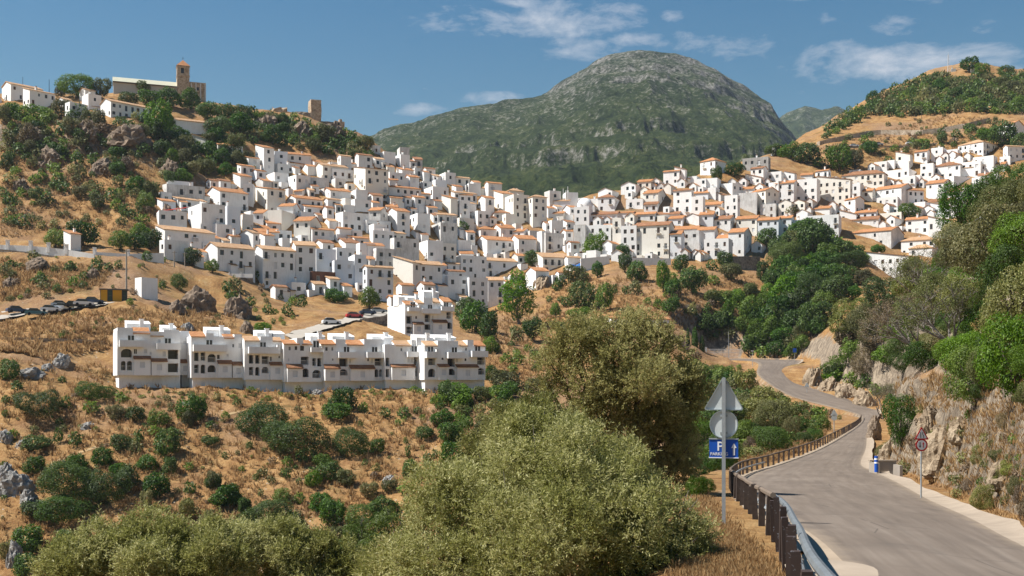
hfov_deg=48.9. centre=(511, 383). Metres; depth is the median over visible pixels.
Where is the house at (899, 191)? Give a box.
[876,183,911,205]
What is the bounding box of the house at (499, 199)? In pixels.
[493,190,512,210]
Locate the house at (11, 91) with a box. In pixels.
[1,81,42,100]
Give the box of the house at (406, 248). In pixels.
[390,237,418,260]
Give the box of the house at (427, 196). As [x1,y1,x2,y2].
[421,193,431,199]
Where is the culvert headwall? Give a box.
[868,460,902,476]
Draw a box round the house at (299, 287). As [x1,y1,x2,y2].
[287,277,305,295]
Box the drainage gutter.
[861,437,1023,545]
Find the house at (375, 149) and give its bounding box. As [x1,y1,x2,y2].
[369,145,379,154]
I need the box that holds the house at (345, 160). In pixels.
[337,154,351,169]
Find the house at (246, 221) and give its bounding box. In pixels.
[241,214,252,230]
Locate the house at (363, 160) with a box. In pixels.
[354,153,372,167]
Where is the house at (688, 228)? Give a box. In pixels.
[674,225,699,230]
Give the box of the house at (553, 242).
[544,229,562,252]
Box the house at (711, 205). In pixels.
[705,201,723,210]
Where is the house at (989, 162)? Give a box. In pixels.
[973,155,997,172]
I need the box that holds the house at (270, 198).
[255,186,284,209]
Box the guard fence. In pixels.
[729,414,861,575]
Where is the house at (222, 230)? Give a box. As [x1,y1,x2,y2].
[213,218,231,237]
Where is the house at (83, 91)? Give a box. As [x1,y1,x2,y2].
[78,86,96,100]
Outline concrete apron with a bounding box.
[785,559,877,575]
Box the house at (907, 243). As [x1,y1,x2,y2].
[900,235,937,253]
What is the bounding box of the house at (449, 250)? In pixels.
[436,239,455,262]
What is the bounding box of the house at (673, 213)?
[656,211,680,217]
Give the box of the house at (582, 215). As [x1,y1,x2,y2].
[574,204,592,224]
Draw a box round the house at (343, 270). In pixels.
[331,260,353,284]
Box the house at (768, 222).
[757,217,780,239]
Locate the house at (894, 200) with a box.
[873,196,898,207]
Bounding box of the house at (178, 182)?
[167,179,192,185]
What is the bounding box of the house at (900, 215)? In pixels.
[880,210,903,223]
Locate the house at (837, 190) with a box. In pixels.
[817,176,852,205]
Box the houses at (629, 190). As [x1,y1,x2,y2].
[179,151,1000,308]
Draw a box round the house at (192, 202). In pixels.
[172,196,199,207]
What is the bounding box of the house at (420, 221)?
[410,213,429,234]
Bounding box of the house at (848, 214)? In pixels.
[839,209,858,218]
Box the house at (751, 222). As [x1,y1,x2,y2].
[735,215,760,236]
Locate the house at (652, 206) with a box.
[643,201,659,211]
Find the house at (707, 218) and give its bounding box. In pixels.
[699,209,715,226]
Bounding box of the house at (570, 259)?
[563,252,580,265]
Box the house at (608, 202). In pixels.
[597,194,619,210]
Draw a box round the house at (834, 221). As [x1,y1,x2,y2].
[805,214,840,236]
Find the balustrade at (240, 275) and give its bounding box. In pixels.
[225,272,252,277]
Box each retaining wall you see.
[0,249,54,256]
[238,278,252,283]
[354,315,387,323]
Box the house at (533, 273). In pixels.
[524,265,549,288]
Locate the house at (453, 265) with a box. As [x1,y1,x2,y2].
[445,257,459,269]
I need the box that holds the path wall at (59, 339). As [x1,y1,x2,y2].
[2,337,104,343]
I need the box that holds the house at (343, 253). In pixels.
[333,247,354,259]
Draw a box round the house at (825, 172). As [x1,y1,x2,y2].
[814,166,830,176]
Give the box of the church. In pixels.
[112,60,205,102]
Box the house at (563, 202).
[554,198,570,208]
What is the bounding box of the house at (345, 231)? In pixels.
[335,222,352,237]
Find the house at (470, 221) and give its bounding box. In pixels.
[457,214,473,230]
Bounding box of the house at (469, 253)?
[459,251,473,255]
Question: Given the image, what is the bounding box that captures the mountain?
[371,50,796,198]
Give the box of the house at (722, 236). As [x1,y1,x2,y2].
[716,234,727,238]
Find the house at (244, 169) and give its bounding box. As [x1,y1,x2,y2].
[236,163,254,179]
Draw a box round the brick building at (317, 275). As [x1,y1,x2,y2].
[310,271,334,282]
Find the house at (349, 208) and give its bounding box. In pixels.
[342,205,354,212]
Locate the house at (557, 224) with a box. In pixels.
[548,218,562,232]
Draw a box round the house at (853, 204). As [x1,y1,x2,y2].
[845,194,864,212]
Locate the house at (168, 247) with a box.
[159,236,187,261]
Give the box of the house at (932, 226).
[928,216,953,237]
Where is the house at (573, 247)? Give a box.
[566,241,579,255]
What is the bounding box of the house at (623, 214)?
[619,211,635,218]
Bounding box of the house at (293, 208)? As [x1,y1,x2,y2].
[279,202,300,216]
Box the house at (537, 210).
[528,195,547,227]
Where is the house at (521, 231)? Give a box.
[513,225,529,234]
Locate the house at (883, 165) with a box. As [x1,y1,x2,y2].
[874,161,888,171]
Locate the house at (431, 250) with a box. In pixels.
[419,240,442,262]
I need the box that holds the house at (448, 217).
[434,212,457,222]
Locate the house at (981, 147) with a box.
[958,140,997,155]
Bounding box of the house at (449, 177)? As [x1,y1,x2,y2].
[440,170,455,184]
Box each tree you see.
[20,499,266,575]
[42,227,62,247]
[53,73,93,98]
[54,80,67,96]
[65,219,101,245]
[91,77,113,97]
[107,230,132,249]
[117,91,139,103]
[124,233,148,249]
[129,222,149,238]
[135,80,150,89]
[137,88,161,105]
[140,228,161,249]
[143,99,172,139]
[148,120,164,140]
[153,138,170,156]
[157,85,181,107]
[157,109,174,131]
[162,128,179,144]
[162,148,178,161]
[163,170,177,181]
[169,124,190,139]
[169,137,188,150]
[175,167,193,180]
[177,86,201,109]
[177,147,192,162]
[179,135,194,145]
[183,246,201,266]
[186,143,197,154]
[187,160,201,176]
[195,101,219,120]
[195,158,216,176]
[200,140,215,155]
[201,132,216,144]
[203,115,231,134]
[204,259,218,272]
[207,126,224,140]
[212,147,231,163]
[215,102,234,118]
[216,143,231,152]
[217,161,233,175]
[219,508,377,575]
[226,133,246,149]
[227,111,253,132]
[230,149,246,165]
[234,104,253,117]
[242,150,254,156]
[253,110,265,119]
[259,124,282,144]
[275,112,287,127]
[275,121,290,134]
[304,137,322,153]
[315,123,335,141]
[339,483,439,572]
[347,150,359,162]
[347,393,726,575]
[355,134,374,149]
[358,286,381,308]
[429,380,597,544]
[454,296,475,322]
[458,299,487,332]
[478,310,497,337]
[497,268,538,323]
[514,293,715,496]
[521,315,542,338]
[523,250,537,266]
[549,302,561,316]
[560,264,590,285]
[566,280,599,307]
[582,230,606,252]
[591,261,603,277]
[594,282,613,310]
[615,243,629,254]
[618,252,631,272]
[625,260,648,280]
[655,260,669,291]
[661,297,679,315]
[664,278,681,293]
[671,254,688,272]
[679,265,708,292]
[686,328,690,344]
[687,417,711,452]
[691,327,698,347]
[696,313,716,336]
[699,335,705,352]
[703,289,721,303]
[710,166,722,179]
[712,309,728,334]
[714,403,746,420]
[716,250,733,268]
[718,262,742,280]
[722,299,734,312]
[724,162,745,176]
[728,288,745,306]
[735,315,750,335]
[738,294,762,317]
[743,282,762,296]
[746,316,764,333]
[748,306,766,320]
[749,325,773,344]
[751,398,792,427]
[754,227,776,247]
[756,260,768,281]
[756,291,773,306]
[758,295,791,325]
[761,314,781,330]
[762,268,780,288]
[764,143,783,155]
[765,241,806,267]
[765,297,793,322]
[765,338,786,357]
[767,234,790,252]
[767,271,780,284]
[767,274,806,300]
[768,239,787,257]
[769,326,792,347]
[770,253,793,275]
[777,140,802,158]
[779,308,802,327]
[781,287,810,314]
[782,230,804,252]
[782,270,806,288]
[784,264,806,277]
[785,217,819,234]
[787,261,807,271]
[791,334,809,351]
[792,142,821,163]
[793,272,836,300]
[794,258,809,266]
[795,217,829,254]
[796,301,828,337]
[799,253,820,266]
[802,262,828,285]
[805,317,826,335]
[808,232,830,249]
[811,289,837,304]
[815,250,829,264]
[816,242,840,265]
[818,263,843,279]
[818,300,839,322]
[821,273,850,301]
[825,142,853,171]
[826,251,842,264]
[826,263,852,276]
[827,249,868,270]
[827,296,872,339]
[828,237,853,254]
[839,274,853,287]
[841,285,862,300]
[844,243,865,251]
[845,303,886,358]
[847,148,863,169]
[847,251,870,262]
[851,268,873,284]
[855,290,935,364]
[861,276,912,317]
[863,140,878,153]
[866,382,896,418]
[870,244,885,252]
[876,243,954,299]
[881,393,915,454]
[889,275,997,346]
[890,255,931,298]
[898,202,921,218]
[910,271,949,315]
[934,222,989,268]
[934,274,983,317]
[934,329,982,382]
[935,181,984,232]
[936,132,947,142]
[941,337,1007,420]
[947,200,1023,294]
[958,55,979,71]
[964,181,1023,231]
[971,311,1023,420]
[974,62,990,75]
[974,242,1023,294]
[977,262,1023,342]
[986,119,1017,146]
[986,210,1023,261]
[996,65,1016,75]
[1008,345,1023,376]
[1010,132,1023,145]
[1011,275,1023,308]
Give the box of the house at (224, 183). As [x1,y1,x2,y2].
[217,178,231,187]
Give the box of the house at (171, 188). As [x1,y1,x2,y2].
[162,184,176,197]
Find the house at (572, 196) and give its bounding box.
[563,190,577,205]
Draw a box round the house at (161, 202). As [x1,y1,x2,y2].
[157,198,175,210]
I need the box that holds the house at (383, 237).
[370,228,393,248]
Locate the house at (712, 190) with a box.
[708,185,719,199]
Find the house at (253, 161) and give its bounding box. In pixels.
[245,156,259,168]
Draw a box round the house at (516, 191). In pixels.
[507,188,524,194]
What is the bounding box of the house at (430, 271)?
[415,260,442,283]
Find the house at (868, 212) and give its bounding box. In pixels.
[854,208,878,216]
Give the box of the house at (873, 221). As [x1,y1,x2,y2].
[850,216,880,226]
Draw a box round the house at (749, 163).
[742,155,770,171]
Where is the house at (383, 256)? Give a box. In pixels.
[372,248,393,266]
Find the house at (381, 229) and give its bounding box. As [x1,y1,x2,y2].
[375,223,388,230]
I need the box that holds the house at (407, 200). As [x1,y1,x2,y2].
[401,196,411,208]
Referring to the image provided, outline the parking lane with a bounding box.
[0,302,112,318]
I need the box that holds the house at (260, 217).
[253,209,267,224]
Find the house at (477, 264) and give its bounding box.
[456,253,486,277]
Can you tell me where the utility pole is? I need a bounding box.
[123,249,129,288]
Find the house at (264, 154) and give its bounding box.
[255,144,274,173]
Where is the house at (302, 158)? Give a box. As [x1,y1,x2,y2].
[288,151,311,163]
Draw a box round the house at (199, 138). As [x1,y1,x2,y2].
[192,134,207,146]
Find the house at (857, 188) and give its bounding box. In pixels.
[852,181,863,196]
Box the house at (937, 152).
[931,145,946,161]
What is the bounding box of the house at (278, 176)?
[266,172,288,182]
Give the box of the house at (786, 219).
[779,213,794,234]
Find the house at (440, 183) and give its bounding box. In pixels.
[431,176,446,186]
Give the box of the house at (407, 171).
[396,165,414,175]
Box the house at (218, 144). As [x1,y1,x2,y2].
[215,142,234,156]
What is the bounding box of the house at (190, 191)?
[177,183,204,199]
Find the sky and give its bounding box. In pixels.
[0,0,1023,135]
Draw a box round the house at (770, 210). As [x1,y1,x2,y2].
[760,203,777,216]
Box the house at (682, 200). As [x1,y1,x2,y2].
[673,188,694,215]
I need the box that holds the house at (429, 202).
[425,200,433,207]
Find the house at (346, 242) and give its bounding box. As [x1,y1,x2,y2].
[338,237,359,250]
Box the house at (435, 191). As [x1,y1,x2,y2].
[423,185,448,200]
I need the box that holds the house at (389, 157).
[380,151,395,165]
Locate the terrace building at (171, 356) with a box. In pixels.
[113,319,487,393]
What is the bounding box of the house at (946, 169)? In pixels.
[935,162,961,178]
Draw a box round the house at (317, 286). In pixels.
[306,281,326,294]
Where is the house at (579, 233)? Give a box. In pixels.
[573,224,586,250]
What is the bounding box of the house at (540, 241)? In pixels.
[537,231,550,251]
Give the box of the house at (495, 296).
[486,277,504,307]
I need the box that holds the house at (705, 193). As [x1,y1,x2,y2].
[694,190,708,199]
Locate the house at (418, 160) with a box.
[412,156,422,167]
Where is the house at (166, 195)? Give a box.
[159,192,171,199]
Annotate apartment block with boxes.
[388,288,454,335]
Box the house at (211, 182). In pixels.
[205,178,218,188]
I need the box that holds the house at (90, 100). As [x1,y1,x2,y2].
[82,91,100,109]
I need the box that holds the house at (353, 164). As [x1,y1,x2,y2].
[351,159,373,167]
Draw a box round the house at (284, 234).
[276,230,291,237]
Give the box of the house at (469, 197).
[459,194,472,203]
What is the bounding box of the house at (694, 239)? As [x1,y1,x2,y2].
[684,230,704,251]
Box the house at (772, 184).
[769,180,783,201]
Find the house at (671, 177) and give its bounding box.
[663,170,679,186]
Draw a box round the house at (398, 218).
[388,207,409,235]
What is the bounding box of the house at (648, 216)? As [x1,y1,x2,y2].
[635,209,656,220]
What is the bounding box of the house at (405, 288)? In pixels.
[395,282,414,295]
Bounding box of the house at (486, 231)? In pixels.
[476,226,496,236]
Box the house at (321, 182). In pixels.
[310,175,328,187]
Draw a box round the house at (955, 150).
[945,149,960,154]
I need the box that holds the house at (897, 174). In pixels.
[883,168,916,179]
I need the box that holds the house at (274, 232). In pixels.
[252,228,279,242]
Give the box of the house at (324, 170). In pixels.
[315,161,347,181]
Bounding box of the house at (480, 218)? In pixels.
[470,210,489,226]
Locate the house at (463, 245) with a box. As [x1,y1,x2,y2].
[457,240,470,254]
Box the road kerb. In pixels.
[757,358,880,413]
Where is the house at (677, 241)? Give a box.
[669,230,684,258]
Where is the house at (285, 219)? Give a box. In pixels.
[268,206,294,229]
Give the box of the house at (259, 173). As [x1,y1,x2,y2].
[252,165,266,180]
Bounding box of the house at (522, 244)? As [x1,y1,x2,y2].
[511,235,537,254]
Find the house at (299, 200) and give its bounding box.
[286,194,323,211]
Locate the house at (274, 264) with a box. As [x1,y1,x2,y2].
[254,245,296,287]
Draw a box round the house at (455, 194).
[450,190,476,205]
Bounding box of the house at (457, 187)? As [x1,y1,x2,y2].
[451,184,462,191]
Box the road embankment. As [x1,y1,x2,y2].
[731,360,859,417]
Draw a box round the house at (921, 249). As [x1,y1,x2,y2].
[908,244,935,256]
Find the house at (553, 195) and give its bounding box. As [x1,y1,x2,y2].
[544,188,560,205]
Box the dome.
[577,198,591,212]
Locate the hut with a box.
[135,277,157,300]
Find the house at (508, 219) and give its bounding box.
[502,214,514,224]
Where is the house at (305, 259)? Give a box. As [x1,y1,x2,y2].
[290,241,316,284]
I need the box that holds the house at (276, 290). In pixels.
[269,284,288,301]
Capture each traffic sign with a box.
[705,377,742,523]
[915,427,927,497]
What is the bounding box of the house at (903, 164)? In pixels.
[897,161,909,168]
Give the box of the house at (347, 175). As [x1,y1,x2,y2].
[332,168,352,180]
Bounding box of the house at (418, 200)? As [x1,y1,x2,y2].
[411,193,425,212]
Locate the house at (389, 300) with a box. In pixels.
[386,295,401,306]
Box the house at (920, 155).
[914,149,930,163]
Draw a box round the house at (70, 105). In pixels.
[65,102,85,117]
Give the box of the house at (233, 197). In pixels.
[206,186,247,211]
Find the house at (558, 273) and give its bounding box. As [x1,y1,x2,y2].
[554,270,566,280]
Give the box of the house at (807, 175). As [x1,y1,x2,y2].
[800,172,814,178]
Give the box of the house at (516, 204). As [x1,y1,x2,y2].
[505,193,528,223]
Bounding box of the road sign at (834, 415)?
[831,410,836,420]
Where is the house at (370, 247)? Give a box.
[363,242,384,255]
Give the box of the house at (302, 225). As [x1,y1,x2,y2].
[293,216,321,240]
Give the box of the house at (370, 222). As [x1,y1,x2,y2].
[365,220,390,232]
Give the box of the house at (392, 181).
[388,178,397,185]
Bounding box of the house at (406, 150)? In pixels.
[397,147,409,154]
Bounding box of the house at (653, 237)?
[635,221,674,257]
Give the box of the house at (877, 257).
[865,251,911,279]
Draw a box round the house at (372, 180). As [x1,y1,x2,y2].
[353,166,387,200]
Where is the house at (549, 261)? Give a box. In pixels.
[533,252,566,269]
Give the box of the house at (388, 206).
[384,202,398,210]
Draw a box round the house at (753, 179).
[744,173,762,184]
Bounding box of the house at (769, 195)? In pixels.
[750,187,778,211]
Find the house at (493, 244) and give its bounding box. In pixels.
[476,235,512,253]
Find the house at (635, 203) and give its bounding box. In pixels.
[626,197,643,208]
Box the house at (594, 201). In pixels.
[590,196,597,207]
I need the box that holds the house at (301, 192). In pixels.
[294,189,305,195]
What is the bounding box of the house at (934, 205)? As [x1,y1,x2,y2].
[931,202,950,213]
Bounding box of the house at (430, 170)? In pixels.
[423,167,434,173]
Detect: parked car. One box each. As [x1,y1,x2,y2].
[5,305,27,312]
[25,308,46,315]
[40,305,60,311]
[51,300,64,304]
[53,303,73,309]
[64,301,84,307]
[73,299,93,305]
[86,297,103,303]
[321,317,340,323]
[345,312,362,317]
[359,309,375,314]
[371,307,386,312]
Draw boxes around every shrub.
[0,102,18,117]
[0,105,11,121]
[0,153,14,168]
[0,358,20,379]
[0,541,9,559]
[9,103,53,119]
[9,523,44,552]
[11,552,35,575]
[13,389,62,419]
[16,123,38,143]
[18,122,33,130]
[19,499,50,518]
[20,434,52,450]
[21,456,45,474]
[22,139,36,154]
[28,186,43,199]
[31,120,48,129]
[33,493,95,523]
[35,459,106,498]
[36,470,53,482]
[38,108,57,120]
[47,142,66,154]
[49,528,74,547]
[51,98,70,117]
[61,116,80,133]
[66,453,89,473]
[70,127,89,139]
[71,185,88,198]
[74,381,117,399]
[80,109,96,123]
[84,119,98,130]
[85,469,132,506]
[89,191,104,208]
[90,447,113,465]
[91,109,106,126]
[104,404,124,419]
[107,146,127,158]
[108,161,125,175]
[108,462,125,474]
[109,158,121,167]
[110,433,131,450]
[115,463,140,487]
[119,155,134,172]
[124,175,144,190]
[124,406,145,421]
[136,122,150,136]
[136,190,155,206]
[137,454,159,470]
[139,489,152,509]
[141,471,170,498]
[143,180,158,197]
[146,409,171,426]
[153,426,180,456]
[161,457,178,474]
[170,273,187,289]
[174,394,207,420]
[178,497,195,521]
[181,409,197,426]
[200,435,219,445]
[203,475,221,490]
[206,470,222,489]
[206,508,216,517]
[208,486,243,506]
[212,483,239,506]
[233,400,289,438]
[233,498,296,527]
[237,496,252,512]
[254,322,271,330]
[259,416,332,454]
[272,487,290,500]
[284,509,309,528]
[303,470,322,486]
[308,491,328,511]
[311,453,331,465]
[314,460,343,480]
[318,495,345,526]
[319,402,351,419]
[324,288,349,302]
[327,386,357,408]
[330,525,346,538]
[331,425,369,456]
[336,468,356,485]
[340,529,371,546]
[345,503,381,529]
[359,481,378,498]
[368,438,384,453]
[369,495,400,517]
[381,479,397,492]
[402,458,417,473]
[415,426,432,439]
[429,408,453,425]
[437,381,464,401]
[437,421,460,441]
[438,440,463,460]
[445,385,473,404]
[448,428,463,439]
[451,382,467,397]
[454,404,470,415]
[454,415,474,430]
[472,385,489,401]
[474,421,483,435]
[475,413,487,423]
[483,335,501,353]
[485,365,497,379]
[488,368,521,389]
[488,381,519,395]
[496,389,514,402]
[524,377,540,392]
[565,306,592,315]
[684,475,708,495]
[688,457,711,475]
[696,378,714,402]
[697,363,717,378]
[697,446,708,458]
[698,478,716,491]
[700,410,714,421]
[704,433,718,447]
[705,441,742,469]
[707,365,733,380]
[708,364,720,379]
[717,290,736,299]
[722,370,740,379]
[731,419,757,442]
[733,368,759,392]
[736,395,749,402]
[739,398,760,421]
[742,435,763,449]
[745,338,759,349]
[748,420,766,436]
[749,426,791,450]
[750,384,780,401]
[760,282,777,295]
[761,426,779,435]
[763,396,789,420]
[780,405,800,421]
[781,416,801,435]
[782,342,799,356]
[791,326,808,341]
[791,415,809,429]
[795,431,815,442]
[803,423,819,433]
[805,251,819,264]
[807,428,823,442]
[816,414,831,430]
[822,370,841,380]
[823,354,846,370]
[823,361,842,378]
[827,227,834,239]
[833,320,857,341]
[833,324,859,349]
[839,336,859,360]
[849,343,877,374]
[859,309,882,331]
[865,90,880,102]
[870,343,893,364]
[874,439,888,455]
[878,313,906,341]
[883,330,923,356]
[887,352,912,373]
[890,299,925,331]
[903,340,938,372]
[909,431,916,454]
[912,333,927,344]
[914,264,944,287]
[916,308,943,330]
[921,324,947,350]
[928,266,951,281]
[930,221,966,256]
[931,251,946,268]
[931,341,951,361]
[933,77,945,89]
[935,313,951,328]
[937,317,957,336]
[946,264,986,300]
[947,86,963,98]
[947,307,974,332]
[951,323,972,336]
[952,331,980,347]
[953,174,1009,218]
[958,307,984,334]
[960,478,973,492]
[965,349,995,388]
[967,290,990,308]
[968,298,998,319]
[969,380,990,398]
[969,444,981,464]
[969,483,994,509]
[971,240,987,260]
[974,332,999,347]
[976,127,995,137]
[978,302,1007,333]
[983,345,1014,374]
[987,448,1001,460]
[987,466,1001,478]
[988,162,1023,193]
[991,75,1008,86]
[994,177,1023,199]
[994,256,1023,283]
[994,412,1007,429]
[999,460,1012,476]
[1000,363,1023,393]
[1001,324,1023,346]
[1005,79,1022,92]
[1005,475,1021,494]
[1008,95,1023,108]
[1011,382,1023,403]
[1012,484,1023,503]
[1016,181,1023,204]
[1016,201,1023,212]
[1016,496,1023,516]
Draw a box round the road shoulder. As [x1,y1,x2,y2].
[731,423,859,560]
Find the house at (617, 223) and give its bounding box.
[612,218,624,243]
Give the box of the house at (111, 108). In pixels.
[99,98,150,118]
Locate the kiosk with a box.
[99,288,128,301]
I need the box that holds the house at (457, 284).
[445,275,468,299]
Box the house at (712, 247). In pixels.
[704,238,732,260]
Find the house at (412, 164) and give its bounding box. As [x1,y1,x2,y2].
[410,159,416,168]
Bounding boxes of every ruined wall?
[272,107,286,111]
[294,112,310,116]
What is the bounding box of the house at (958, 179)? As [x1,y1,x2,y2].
[945,176,969,185]
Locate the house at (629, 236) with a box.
[621,223,639,256]
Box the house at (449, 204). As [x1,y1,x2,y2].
[442,195,458,214]
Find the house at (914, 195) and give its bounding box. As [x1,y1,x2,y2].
[906,187,923,204]
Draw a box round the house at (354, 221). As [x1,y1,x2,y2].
[335,210,368,230]
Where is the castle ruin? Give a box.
[308,99,344,126]
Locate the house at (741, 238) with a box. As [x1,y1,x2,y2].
[727,227,752,255]
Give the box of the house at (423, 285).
[416,277,435,290]
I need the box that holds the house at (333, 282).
[325,276,340,294]
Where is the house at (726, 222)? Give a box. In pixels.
[714,214,735,231]
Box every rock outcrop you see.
[0,429,13,443]
[0,462,13,478]
[0,470,35,497]
[2,276,16,288]
[5,539,23,568]
[13,177,29,191]
[14,439,24,447]
[19,124,45,142]
[19,489,38,507]
[20,367,45,379]
[25,256,49,271]
[36,144,63,169]
[41,363,54,371]
[52,353,70,368]
[75,120,99,142]
[80,421,93,429]
[85,266,99,279]
[88,157,111,175]
[106,122,152,148]
[159,158,179,179]
[162,204,172,210]
[169,299,186,315]
[180,285,216,313]
[181,322,193,330]
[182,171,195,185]
[223,292,251,319]
[239,320,253,333]
[252,113,277,130]
[291,120,313,136]
[312,389,323,394]
[323,121,345,141]
[383,474,394,481]
[533,275,551,290]
[802,367,822,385]
[817,376,836,390]
[834,382,855,397]
[852,387,876,406]
[866,415,881,440]
[877,439,893,459]
[915,406,935,459]
[917,425,947,481]
[947,415,965,446]
[986,460,1006,492]
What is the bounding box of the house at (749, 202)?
[739,191,757,214]
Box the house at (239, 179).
[232,172,251,187]
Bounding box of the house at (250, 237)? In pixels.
[238,229,259,247]
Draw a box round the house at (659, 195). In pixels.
[642,189,665,205]
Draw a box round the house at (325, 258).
[316,248,335,271]
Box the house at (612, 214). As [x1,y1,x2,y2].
[591,211,619,221]
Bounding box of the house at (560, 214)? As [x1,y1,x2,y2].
[552,209,565,220]
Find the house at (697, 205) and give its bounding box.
[691,196,704,215]
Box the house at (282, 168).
[274,161,293,172]
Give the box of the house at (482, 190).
[481,186,484,194]
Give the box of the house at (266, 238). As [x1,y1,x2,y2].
[257,229,274,245]
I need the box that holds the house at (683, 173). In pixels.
[674,164,686,180]
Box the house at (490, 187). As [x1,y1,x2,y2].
[484,181,501,196]
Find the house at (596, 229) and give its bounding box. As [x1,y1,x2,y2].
[586,224,611,245]
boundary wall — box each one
[580,256,609,271]
[622,258,670,265]
[732,256,759,269]
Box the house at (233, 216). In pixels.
[225,201,240,234]
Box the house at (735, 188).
[728,183,742,194]
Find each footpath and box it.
[51,442,123,463]
[217,410,243,420]
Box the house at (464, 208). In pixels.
[458,200,469,217]
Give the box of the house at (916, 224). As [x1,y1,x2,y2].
[905,213,927,234]
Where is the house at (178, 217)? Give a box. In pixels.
[156,207,186,226]
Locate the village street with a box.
[285,312,387,338]
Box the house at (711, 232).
[697,226,718,238]
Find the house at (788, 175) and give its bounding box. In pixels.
[783,170,796,179]
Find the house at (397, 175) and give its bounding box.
[388,169,404,185]
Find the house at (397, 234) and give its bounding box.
[394,231,405,237]
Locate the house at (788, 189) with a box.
[775,178,797,201]
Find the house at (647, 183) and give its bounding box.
[637,179,652,189]
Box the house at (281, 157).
[274,148,287,163]
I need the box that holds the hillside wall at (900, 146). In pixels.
[825,143,936,148]
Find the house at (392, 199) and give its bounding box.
[386,195,403,207]
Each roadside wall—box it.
[0,240,94,257]
[92,247,163,263]
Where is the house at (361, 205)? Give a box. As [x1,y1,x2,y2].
[351,199,370,211]
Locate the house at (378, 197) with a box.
[368,192,382,206]
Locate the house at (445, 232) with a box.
[431,220,457,251]
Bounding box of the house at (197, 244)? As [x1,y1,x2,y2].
[193,237,201,248]
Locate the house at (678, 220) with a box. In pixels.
[668,215,685,225]
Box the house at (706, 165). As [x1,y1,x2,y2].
[700,157,726,174]
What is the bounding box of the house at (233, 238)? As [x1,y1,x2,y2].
[225,228,240,243]
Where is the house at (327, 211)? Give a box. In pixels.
[321,206,334,218]
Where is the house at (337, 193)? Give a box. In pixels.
[322,187,350,198]
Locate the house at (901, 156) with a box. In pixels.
[895,150,913,167]
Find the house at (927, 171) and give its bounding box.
[920,163,935,180]
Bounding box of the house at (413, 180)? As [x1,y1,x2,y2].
[405,173,419,187]
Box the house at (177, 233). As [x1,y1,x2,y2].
[154,224,215,246]
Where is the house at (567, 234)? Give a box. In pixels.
[560,225,572,245]
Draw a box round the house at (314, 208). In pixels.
[302,204,322,212]
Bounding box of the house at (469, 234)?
[464,230,475,244]
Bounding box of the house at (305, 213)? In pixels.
[298,209,313,216]
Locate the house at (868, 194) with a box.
[862,186,875,201]
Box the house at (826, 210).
[814,205,832,214]
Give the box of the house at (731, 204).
[724,195,739,217]
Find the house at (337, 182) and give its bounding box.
[330,175,345,187]
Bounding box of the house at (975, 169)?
[960,159,982,176]
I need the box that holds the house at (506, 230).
[493,223,515,236]
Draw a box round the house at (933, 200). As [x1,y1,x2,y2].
[928,198,949,206]
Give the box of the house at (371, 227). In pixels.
[368,222,386,234]
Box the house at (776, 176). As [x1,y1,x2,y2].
[767,171,783,180]
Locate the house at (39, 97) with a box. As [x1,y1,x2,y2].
[22,86,55,109]
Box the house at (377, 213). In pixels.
[368,207,388,220]
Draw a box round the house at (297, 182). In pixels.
[288,173,309,189]
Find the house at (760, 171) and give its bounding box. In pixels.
[750,166,767,182]
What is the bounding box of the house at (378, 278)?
[362,259,393,301]
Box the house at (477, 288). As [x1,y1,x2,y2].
[467,277,487,310]
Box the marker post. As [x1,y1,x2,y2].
[874,456,877,471]
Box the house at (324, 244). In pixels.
[315,239,334,248]
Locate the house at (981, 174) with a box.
[977,170,988,176]
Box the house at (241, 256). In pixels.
[203,242,255,282]
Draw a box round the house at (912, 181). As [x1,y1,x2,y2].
[902,175,917,187]
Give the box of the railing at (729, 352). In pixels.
[705,347,740,358]
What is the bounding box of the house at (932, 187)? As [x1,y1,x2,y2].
[926,179,950,198]
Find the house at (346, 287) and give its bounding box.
[340,283,353,296]
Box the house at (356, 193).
[351,187,367,199]
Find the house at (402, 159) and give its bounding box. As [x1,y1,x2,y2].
[396,151,409,168]
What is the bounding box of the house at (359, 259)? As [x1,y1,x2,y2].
[348,251,365,282]
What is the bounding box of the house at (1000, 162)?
[995,159,1007,171]
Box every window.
[121,349,130,356]
[121,362,124,369]
[127,335,134,339]
[127,362,130,369]
[140,362,144,367]
[157,364,161,369]
[164,338,171,342]
[168,350,176,358]
[168,364,176,371]
[206,339,212,344]
[208,355,213,362]
[208,366,213,371]
[236,368,240,373]
[259,342,266,346]
[262,357,266,363]
[262,367,266,373]
[301,357,306,364]
[303,369,306,376]
[312,370,318,377]
[313,340,319,346]
[339,359,344,365]
[343,346,349,351]
[371,346,377,351]
[375,359,379,365]
[401,370,405,375]
[411,345,416,351]
[427,304,432,308]
[427,346,433,351]
[428,369,432,376]
[451,347,457,351]
[474,346,480,350]
[477,358,481,364]
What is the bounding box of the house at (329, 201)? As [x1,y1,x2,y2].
[323,197,341,205]
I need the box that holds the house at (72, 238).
[62,228,81,250]
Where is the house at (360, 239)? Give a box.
[351,236,369,242]
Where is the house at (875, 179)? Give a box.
[841,170,887,188]
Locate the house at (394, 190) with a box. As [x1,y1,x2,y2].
[388,182,421,196]
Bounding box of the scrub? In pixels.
[0,69,1023,556]
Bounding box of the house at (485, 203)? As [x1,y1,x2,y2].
[477,195,494,215]
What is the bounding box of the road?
[730,358,1023,575]
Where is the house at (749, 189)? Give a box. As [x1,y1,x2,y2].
[742,186,755,192]
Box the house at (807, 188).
[797,178,819,202]
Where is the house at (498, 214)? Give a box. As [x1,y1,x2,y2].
[492,209,509,220]
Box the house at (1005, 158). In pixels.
[1000,154,1011,164]

